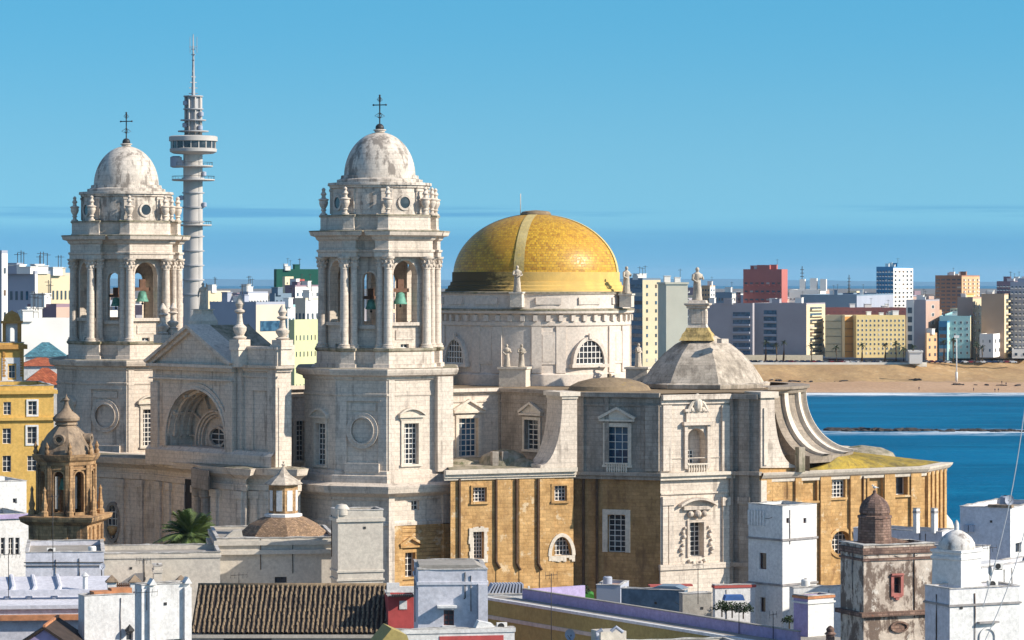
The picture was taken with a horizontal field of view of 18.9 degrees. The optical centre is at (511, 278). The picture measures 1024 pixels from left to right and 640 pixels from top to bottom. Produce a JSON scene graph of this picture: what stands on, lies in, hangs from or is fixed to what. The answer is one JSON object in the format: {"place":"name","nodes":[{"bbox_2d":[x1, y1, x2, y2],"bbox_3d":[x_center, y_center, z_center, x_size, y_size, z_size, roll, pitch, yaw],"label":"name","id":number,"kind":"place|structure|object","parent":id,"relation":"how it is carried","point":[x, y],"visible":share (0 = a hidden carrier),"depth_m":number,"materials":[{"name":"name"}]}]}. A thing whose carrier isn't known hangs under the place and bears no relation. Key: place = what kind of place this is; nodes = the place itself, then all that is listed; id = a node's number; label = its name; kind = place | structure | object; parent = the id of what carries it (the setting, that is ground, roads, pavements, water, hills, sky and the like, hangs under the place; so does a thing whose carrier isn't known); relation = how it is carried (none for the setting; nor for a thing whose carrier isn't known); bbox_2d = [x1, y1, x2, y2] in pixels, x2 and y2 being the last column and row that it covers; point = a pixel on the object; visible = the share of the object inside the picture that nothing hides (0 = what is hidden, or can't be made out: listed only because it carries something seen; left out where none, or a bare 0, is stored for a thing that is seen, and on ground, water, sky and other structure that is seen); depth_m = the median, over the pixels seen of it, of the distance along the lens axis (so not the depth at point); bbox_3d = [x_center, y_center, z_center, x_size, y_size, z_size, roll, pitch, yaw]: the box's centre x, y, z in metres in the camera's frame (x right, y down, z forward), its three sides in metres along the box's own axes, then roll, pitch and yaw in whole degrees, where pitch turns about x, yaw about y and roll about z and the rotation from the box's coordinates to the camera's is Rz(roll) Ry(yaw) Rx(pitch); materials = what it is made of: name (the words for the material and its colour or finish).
{"place":"outdoors","nodes":[
{"label":"outdoors","id":0,"kind":"place"},
{"bbox_2d":[0,250,7,340],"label":"apartment tower","id":1,"kind":"structure","parent":0,"point":[3,282],"depth_m":790.46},
{"bbox_2d":[0,476,26,511],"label":"house","id":2,"kind":"structure","parent":0,"point":[13,493],"depth_m":367.74,"materials":[{"name":"white paint"}]},
{"bbox_2d":[0,508,27,576],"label":"house","id":3,"kind":"structure","parent":0,"point":[13,534],"depth_m":353.77,"materials":[{"name":"white paint"}]},
{"bbox_2d":[8,252,37,312],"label":"apartment block","id":4,"kind":"structure","parent":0,"point":[22,281],"depth_m":801.43,"materials":[{"name":"paint"}]},
{"bbox_2d":[0,380,57,512],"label":"yellow building","id":5,"kind":"structure","parent":0,"point":[26,414],"depth_m":422.02,"materials":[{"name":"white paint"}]},
{"bbox_2d":[27,427,36,443],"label":"window","id":6,"kind":"structure","parent":5,"relation":"in","point":[31,431],"depth_m":422.57,"materials":[{"name":"white paint"}]},
{"bbox_2d":[9,292,68,361],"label":"long building","id":7,"kind":"structure","parent":0,"point":[37,328],"depth_m":682.54,"materials":[{"name":"paint"}]},
{"bbox_2d":[30,252,49,292],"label":"apartment block","id":8,"kind":"structure","parent":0,"point":[43,274],"depth_m":821.21,"materials":[{"name":"paint"}]},
{"bbox_2d":[24,357,56,379],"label":"house","id":9,"kind":"structure","parent":0,"point":[32,366],"depth_m":530.73,"materials":[{"name":"tile"}]},
{"bbox_2d":[26,368,56,508],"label":"house","id":10,"kind":"structure","parent":0,"point":[46,375],"depth_m":501.93,"materials":[{"name":"red ceramic"}]},
{"bbox_2d":[24,342,65,360],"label":"house","id":11,"kind":"structure","parent":0,"point":[49,350],"depth_m":581.77,"materials":[{"name":"teal tile"}]},
{"bbox_2d":[27,280,69,317],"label":"house","id":12,"kind":"structure","parent":0,"point":[50,310],"depth_m":761.09,"materials":[{"name":"paint"}]},
{"bbox_2d":[23,615,82,639],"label":"gabled shed","id":13,"kind":"structure","parent":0,"point":[56,627],"depth_m":274.04,"materials":[{"name":"tile"}]},
{"bbox_2d":[0,572,109,639],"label":"white roof house","id":14,"kind":"structure","parent":0,"point":[32,603],"depth_m":293.37,"materials":[{"name":"paint"}]},
{"bbox_2d":[48,255,69,303],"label":"apartment block","id":15,"kind":"structure","parent":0,"point":[60,283],"depth_m":851.51,"materials":[{"name":"paint"}]},
{"bbox_2d":[24,539,104,576],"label":"rooftop block","id":16,"kind":"structure","parent":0,"point":[73,557],"depth_m":306.75,"materials":[{"name":"paint"}]},
{"bbox_2d":[134,576,191,639],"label":"parapet block","id":17,"kind":"structure","parent":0,"point":[166,614],"depth_m":262.98,"materials":[{"name":"white paint"}]},
{"bbox_2d":[152,563,162,581],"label":"chimney","id":18,"kind":"object","parent":17,"relation":"on","point":[157,570],"visible":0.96,"depth_m":319.66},
{"bbox_2d":[169,34,217,325],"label":"telecom tower","id":19,"kind":"structure","parent":0,"point":[193,145],"depth_m":997.27,"materials":[{"name":"concrete"}]},
{"bbox_2d":[206,278,229,308],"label":"apartment block","id":20,"kind":"structure","parent":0,"point":[213,294],"depth_m":1301.97,"materials":[{"name":"paint"}]},
{"bbox_2d":[210,285,284,343],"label":"office block","id":21,"kind":"structure","parent":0,"point":[261,319],"depth_m":905.28,"materials":[{"name":"paint"}]},
{"bbox_2d":[240,276,267,301],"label":"apartment block","id":22,"kind":"structure","parent":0,"point":[261,296],"depth_m":1203.40,"materials":[{"name":"paint"}]},
{"bbox_2d":[206,524,330,582],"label":"church hall","id":23,"kind":"structure","parent":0,"point":[297,559],"depth_m":332.87,"materials":[{"name":"paint"}]},
{"bbox_2d":[242,462,326,536],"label":"cupola","id":24,"kind":"object","parent":23,"relation":"on","point":[283,517],"visible":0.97,"depth_m":339.44,"materials":[{"name":"stone"}]},
{"bbox_2d":[270,287,291,301],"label":"house","id":25,"kind":"structure","parent":0,"point":[277,294],"depth_m":1251.56,"materials":[{"name":"paint"}]},
{"bbox_2d":[283,288,294,336],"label":"apartment block","id":26,"kind":"structure","parent":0,"point":[290,308],"depth_m":920.36,"materials":[{"name":"paint"}]},
{"bbox_2d":[192,583,387,639],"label":"tile roof house","id":27,"kind":"structure","parent":0,"point":[289,611],"depth_m":279.98,"materials":[{"name":"tile"}]},
{"bbox_2d":[285,279,317,303],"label":"apartment block","id":28,"kind":"structure","parent":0,"point":[298,285],"depth_m":1383.65,"materials":[{"name":"paint"}]},
{"bbox_2d":[288,319,317,385],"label":"apartment block","id":29,"kind":"structure","parent":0,"point":[303,334],"depth_m":863.51,"materials":[{"name":"paint"}]},
{"bbox_2d":[294,281,317,319],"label":"apartment block","id":30,"kind":"structure","parent":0,"point":[306,306],"depth_m":1001.75,"materials":[{"name":"paint"}]},
{"bbox_2d":[329,504,384,582],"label":"tower block","id":31,"kind":"structure","parent":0,"point":[356,544],"depth_m":327.69,"materials":[{"name":"paint"}]},
{"bbox_2d":[370,623,407,639],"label":"gabled wall","id":32,"kind":"structure","parent":0,"point":[385,632],"depth_m":244.43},
{"bbox_2d":[413,558,488,627],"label":"lavender house","id":33,"kind":"structure","parent":0,"point":[448,592],"depth_m":260.22,"materials":[{"name":"paint"}]},
{"bbox_2d":[444,610,453,624],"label":"window","id":34,"kind":"structure","parent":33,"relation":"in","point":[448,614],"depth_m":260.46,"materials":[{"name":"black glass"}]},
{"bbox_2d":[396,620,515,639],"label":"terrace wall","id":35,"kind":"structure","parent":0,"point":[481,630],"depth_m":251.07,"materials":[{"name":"paint"}]},
{"bbox_2d":[49,95,953,608],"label":"cathedral","id":36,"kind":"structure","parent":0,"point":[575,449],"depth_m":427.61,"materials":[{"name":"white stone"}]},
{"bbox_2d":[109,287,118,308],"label":"church bell","id":37,"kind":"object","parent":36,"relation":"hanging from","point":[115,300],"visible":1,"depth_m":469.95,"materials":[{"name":"green metal"}]},
{"bbox_2d":[135,279,149,304],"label":"church bell","id":38,"kind":"object","parent":36,"relation":"hanging from","point":[142,288],"visible":1,"depth_m":469.91,"materials":[{"name":"green metal"}]},
{"bbox_2d":[198,283,207,308],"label":"statue","id":39,"kind":"object","parent":36,"relation":"on","point":[202,293],"visible":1,"depth_m":437.69,"materials":[{"name":"stone"}]},
{"bbox_2d":[364,288,375,312],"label":"church bell","id":40,"kind":"object","parent":36,"relation":"hanging from","point":[371,305],"visible":1,"depth_m":424.94,"materials":[{"name":"green metal"}]},
{"bbox_2d":[393,279,408,306],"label":"church bell","id":41,"kind":"object","parent":36,"relation":"hanging from","point":[400,289],"visible":1,"depth_m":424.91,"materials":[{"name":"green metal"}]},
{"bbox_2d":[502,344,510,366],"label":"statue","id":42,"kind":"object","parent":36,"relation":"on","point":[506,350],"visible":1,"depth_m":450.12,"materials":[{"name":"stone"}]},
{"bbox_2d":[512,265,522,291],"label":"statue","id":43,"kind":"object","parent":36,"relation":"on","point":[517,272],"visible":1,"depth_m":452.08,"materials":[{"name":"stone"}]},
{"bbox_2d":[622,266,631,293],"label":"statue","id":44,"kind":"object","parent":36,"relation":"on","point":[626,282],"visible":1,"depth_m":459.26,"materials":[{"name":"stone"}]},
{"bbox_2d":[635,343,641,366],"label":"statue","id":45,"kind":"object","parent":36,"relation":"on","point":[638,350],"visible":1,"depth_m":454.33,"materials":[{"name":"stone"}]},
{"bbox_2d":[692,267,703,299],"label":"statue","id":46,"kind":"object","parent":36,"relation":"on","point":[697,276],"visible":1,"depth_m":445.61,"materials":[{"name":"stone"}]},
{"bbox_2d":[0,0,1023,281],"label":"sky","id":47,"kind":"structure","parent":0,"point":[837,140],"materials":[{"name":"blue"}]},
{"bbox_2d":[110,278,996,285],"bbox_3d":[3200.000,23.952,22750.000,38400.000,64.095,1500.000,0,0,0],"label":"hills","id":48,"kind":"structure","parent":0,"point":[238,282],"depth_m":22000.00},
{"bbox_2d":[110,289,996,353],"bbox_3d":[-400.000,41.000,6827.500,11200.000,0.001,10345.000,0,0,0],"label":"ground","id":49,"kind":"structure","parent":0,"point":[930,291],"depth_m":10229.42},
{"bbox_2d":[274,259,317,286],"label":"sports hall","id":50,"kind":"structure","parent":49,"relation":"on","point":[296,272],"depth_m":1703.93,"materials":[{"name":"paint"}]},
{"bbox_2d":[110,287,985,321],"bbox_3d":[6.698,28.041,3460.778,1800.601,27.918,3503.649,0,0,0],"label":"city","id":51,"kind":"object","parent":49,"relation":"on","point":[138,310],"visible":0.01,"depth_m":2822.11,"materials":[{"name":"white concrete"}]},
{"bbox_2d":[701,281,714,302],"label":"apartment block","id":52,"kind":"structure","parent":49,"relation":"on","point":[708,290],"depth_m":1901.27,"materials":[{"name":"paint"}]},
{"bbox_2d":[715,282,740,302],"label":"apartment block","id":53,"kind":"structure","parent":49,"relation":"on","point":[727,293],"depth_m":1823.09,"materials":[{"name":"paint"}]},
{"bbox_2d":[743,265,787,302],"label":"apartment tower","id":54,"kind":"structure","parent":49,"relation":"on","point":[763,283],"depth_m":1824.13,"materials":[{"name":"paint"}]},
{"bbox_2d":[789,278,826,302],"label":"stepped building","id":55,"kind":"structure","parent":49,"relation":"on","point":[803,290],"depth_m":1902.04,"materials":[{"name":"paint"}]},
{"bbox_2d":[800,284,892,306],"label":"long building","id":56,"kind":"structure","parent":49,"relation":"on","point":[833,298],"depth_m":1787.44,"materials":[{"name":"paint"}]},
{"bbox_2d":[825,300,905,351],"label":"long warehouse","id":57,"kind":"structure","parent":49,"relation":"on","point":[851,309],"depth_m":1698.30,"materials":[{"name":"paint"}]},
{"bbox_2d":[876,263,912,306],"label":"apartment tower","id":58,"kind":"structure","parent":49,"relation":"on","point":[895,280],"depth_m":1956.97,"materials":[{"name":"paint"}]},
{"bbox_2d":[940,311,971,357],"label":"apartment block","id":59,"kind":"structure","parent":49,"relation":"on","point":[961,326],"depth_m":1605.05,"materials":[{"name":"paint"}]},
{"bbox_2d":[935,268,979,313],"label":"apartment tower","id":60,"kind":"structure","parent":49,"relation":"on","point":[950,287],"depth_m":2004.53,"materials":[{"name":"paint"}]},
{"bbox_2d":[957,293,980,357],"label":"apartment block","id":61,"kind":"structure","parent":49,"relation":"on","point":[967,306],"depth_m":1642.82,"materials":[{"name":"beige concrete"}]},
{"bbox_2d":[997,271,1018,292],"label":"apartment block","id":62,"kind":"structure","parent":49,"relation":"on","point":[1003,286],"depth_m":1903.28,"materials":[{"name":"grey concrete"}]},
{"bbox_2d":[1010,276,1023,357],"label":"apartment tower","id":63,"kind":"structure","parent":49,"relation":"on","point":[1017,315],"depth_m":1628.67,"materials":[{"name":"paint"}]},
{"bbox_2d":[110,286,1023,529],"bbox_3d":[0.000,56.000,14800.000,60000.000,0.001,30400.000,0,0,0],"label":"sea","id":64,"kind":"structure","parent":0,"point":[982,467],"depth_m":1144.49,"materials":[{"name":"liquid"}]},
{"bbox_2d":[596,579,629,602],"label":"shed","id":65,"kind":"structure","parent":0,"point":[610,592],"depth_m":330.34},
{"bbox_2d":[620,584,688,611],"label":"house","id":66,"kind":"structure","parent":0,"point":[664,596],"depth_m":318.99,"materials":[{"name":"paint"}]},
{"bbox_2d":[626,637,733,639],"bbox_3d":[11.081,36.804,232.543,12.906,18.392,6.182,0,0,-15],"label":"flat roof","id":67,"kind":"structure","parent":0,"point":[706,638],"depth_m":236.13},
{"bbox_2d":[591,626,625,639],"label":"building","id":68,"kind":"structure","parent":67,"relation":"on","point":[616,633],"depth_m":234.40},
{"bbox_2d":[678,591,712,616],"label":"house","id":69,"kind":"structure","parent":0,"point":[697,602],"depth_m":304.45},
{"bbox_2d":[711,583,755,622],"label":"house","id":70,"kind":"structure","parent":0,"point":[746,591],"depth_m":345.66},
{"bbox_2d":[722,594,744,613],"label":"awning","id":71,"kind":"object","parent":70,"relation":"attached to","point":[737,598],"visible":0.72,"depth_m":312.17,"materials":[{"name":"blue fabric"}]},
{"bbox_2d":[732,602,753,618],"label":"shrub","id":72,"kind":"object","parent":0,"point":[746,608],"visible":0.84,"depth_m":302.68,"materials":[{"name":"green plant"}]},
{"bbox_2d":[747,500,817,628],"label":"lookout tower","id":73,"kind":"structure","parent":0,"point":[782,536],"depth_m":346.83,"materials":[{"name":"white paint"}]},
{"bbox_2d":[789,585,840,636],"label":"house","id":74,"kind":"structure","parent":0,"point":[835,590],"depth_m":339.18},
{"bbox_2d":[823,355,907,361],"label":"seafront road","id":75,"kind":"structure","parent":0,"point":[855,359],"depth_m":1614.95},
{"bbox_2d":[754,292,824,355],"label":"apartment block","id":76,"kind":"structure","parent":75,"relation":"on","point":[798,326],"depth_m":1604.54,"materials":[{"name":"paint"}]},
{"bbox_2d":[825,315,841,357],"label":"apartment block","id":77,"kind":"structure","parent":75,"relation":"on","point":[833,330],"depth_m":1606.93,"materials":[{"name":"paint"}]},
{"bbox_2d":[842,315,852,357],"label":"apartment block","id":78,"kind":"structure","parent":75,"relation":"on","point":[847,336],"depth_m":1605.19,"materials":[{"name":"paint"}]},
{"bbox_2d":[853,307,904,357],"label":"apartment block","id":79,"kind":"structure","parent":75,"relation":"on","point":[873,333],"depth_m":1602.75,"materials":[{"name":"paint"}]},
{"bbox_2d":[835,537,935,639],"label":"ruined tower","id":80,"kind":"structure","parent":0,"point":[882,591],"depth_m":251.25,"materials":[{"name":"paint"}]},
{"bbox_2d":[857,490,891,543],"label":"brick turret","id":81,"kind":"object","parent":80,"relation":"on","point":[874,521],"visible":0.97,"depth_m":252.96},
{"bbox_2d":[753,354,1023,392],"bbox_3d":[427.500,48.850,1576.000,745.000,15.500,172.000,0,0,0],"label":"beach","id":82,"kind":"structure","parent":0,"point":[937,377],"depth_m":1556.76,"materials":[{"name":"sand"}]},
{"bbox_2d":[745,355,822,360],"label":"boundary wall","id":83,"kind":"structure","parent":82,"relation":"on","point":[787,357],"depth_m":1595.40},
{"bbox_2d":[751,362,926,366],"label":"promenade wall","id":84,"kind":"structure","parent":82,"relation":"on","point":[923,364],"depth_m":1579.40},
{"bbox_2d":[907,350,922,363],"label":"house","id":85,"kind":"structure","parent":82,"relation":"on","point":[914,356],"depth_m":1571.18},
{"bbox_2d":[906,289,939,360],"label":"apartment block","id":86,"kind":"structure","parent":82,"relation":"on","point":[922,314],"depth_m":1605.30,"materials":[{"name":"paint"}]},
{"bbox_2d":[925,329,937,360],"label":"house","id":87,"kind":"structure","parent":82,"relation":"on","point":[931,344],"depth_m":1597.53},
{"bbox_2d":[939,321,955,362],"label":"apartment block","id":88,"kind":"structure","parent":82,"relation":"on","point":[944,330],"depth_m":1600.91,"materials":[{"name":"blue glass"}]},
{"bbox_2d":[980,333,999,357],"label":"house","id":89,"kind":"structure","parent":82,"relation":"on","point":[991,342],"depth_m":1597.57,"materials":[{"name":"paint"}]},
{"bbox_2d":[981,290,1010,357],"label":"apartment block","id":90,"kind":"structure","parent":82,"relation":"on","point":[995,313],"depth_m":1614.14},
{"bbox_2d":[853,525,953,541],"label":"long house","id":91,"kind":"structure","parent":0,"point":[906,532],"depth_m":353.87,"materials":[{"name":"paint"}]},
{"bbox_2d":[912,508,920,532],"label":"chimney","id":92,"kind":"object","parent":91,"relation":"on","point":[916,512],"visible":1,"depth_m":352.20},
{"bbox_2d":[930,508,937,532],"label":"chimney","id":93,"kind":"object","parent":91,"relation":"on","point":[934,519],"visible":1,"depth_m":352.19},
{"bbox_2d":[927,541,990,560],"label":"terrace house","id":94,"kind":"structure","parent":0,"point":[985,553],"depth_m":320.07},
{"bbox_2d":[923,581,1021,639],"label":"white block","id":95,"kind":"structure","parent":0,"point":[962,613],"depth_m":241.41,"materials":[{"name":"paint"}]},
{"bbox_2d":[930,520,982,587],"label":"domed turret","id":96,"kind":"object","parent":95,"relation":"on","point":[956,556],"visible":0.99,"depth_m":244.00,"materials":[{"name":"paint"}]},
{"bbox_2d":[960,498,1023,559],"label":"white block","id":97,"kind":"structure","parent":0,"point":[982,522],"depth_m":331.31,"materials":[{"name":"paint"}]},
{"bbox_2d":[981,556,1023,639],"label":"terrace house","id":98,"kind":"structure","parent":0,"point":[1004,574],"depth_m":304.94,"materials":[{"name":"paint"}]},
{"bbox_2d":[983,414,1023,607],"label":"cable","id":99,"kind":"object","parent":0,"point":[1007,511],"visible":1,"depth_m":179.98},
{"label":"town ground","id":100,"kind":"structure","parent":0,"visible":0},
{"bbox_2d":[0,341,27,380],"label":"belvedere","id":101,"kind":"object","parent":100,"relation":"on","point":[11,360],"visible":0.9,"depth_m":471.44,"materials":[{"name":"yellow paint"}]},
{"bbox_2d":[1,310,22,341],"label":"roof kiosk","id":102,"kind":"object","parent":101,"relation":"on","point":[11,319],"visible":1,"depth_m":473.20,"materials":[{"name":"yellow stone"}]},
{"bbox_2d":[19,394,112,540],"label":"church belfry","id":103,"kind":"object","parent":100,"relation":"on","point":[67,451],"visible":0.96,"depth_m":335.61,"materials":[{"name":"brown stone"}]},
{"bbox_2d":[78,587,134,639],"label":"house","id":104,"kind":"structure","parent":100,"relation":"on","point":[109,614],"depth_m":278.02,"materials":[{"name":"white paint"}]},
{"bbox_2d":[104,543,220,619],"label":"house","id":105,"kind":"structure","parent":100,"relation":"on","point":[196,563],"depth_m":323.21,"materials":[{"name":"paint"}]},
{"bbox_2d":[152,508,214,543],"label":"palm tree","id":106,"kind":"object","parent":100,"relation":"on","point":[191,527],"visible":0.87,"depth_m":383.98,"materials":[{"name":"green plant"}]},
{"bbox_2d":[384,583,413,628],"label":"red lean to","id":107,"kind":"object","parent":100,"relation":"on","point":[399,602],"visible":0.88,"depth_m":277.16,"materials":[{"name":"paint"}]},
{"bbox_2d":[488,582,529,598],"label":"glass canopy","id":108,"kind":"object","parent":100,"relation":"on","point":[511,589],"visible":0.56,"depth_m":305.59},
{"bbox_2d":[488,596,776,639],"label":"olive building","id":109,"kind":"structure","parent":100,"relation":"on","point":[529,619],"depth_m":279.56,"materials":[{"name":"paint"}]},
{"bbox_2d":[630,266,659,365],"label":"apartment tower","id":110,"kind":"structure","parent":100,"relation":"on","point":[644,321],"depth_m":1252.63,"materials":[{"name":"paint"}]},
{"bbox_2d":[657,276,689,358],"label":"apartment tower","id":111,"kind":"structure","parent":100,"relation":"on","point":[673,315],"depth_m":1217.30,"materials":[{"name":"paint"}]},
{"bbox_2d":[521,585,840,639],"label":"purple building","id":112,"kind":"structure","parent":100,"relation":"on","point":[572,596],"depth_m":272.52,"materials":[{"name":"paint"}]},
{"bbox_2d":[688,293,753,354],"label":"apartment block","id":113,"kind":"structure","parent":100,"relation":"on","point":[731,320],"depth_m":1603.92,"materials":[{"name":"paint"}]},
{"bbox_2d":[792,592,835,636],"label":"pillar","id":114,"kind":"structure","parent":100,"relation":"on","point":[813,614],"depth_m":262.80,"materials":[{"name":"paint"}]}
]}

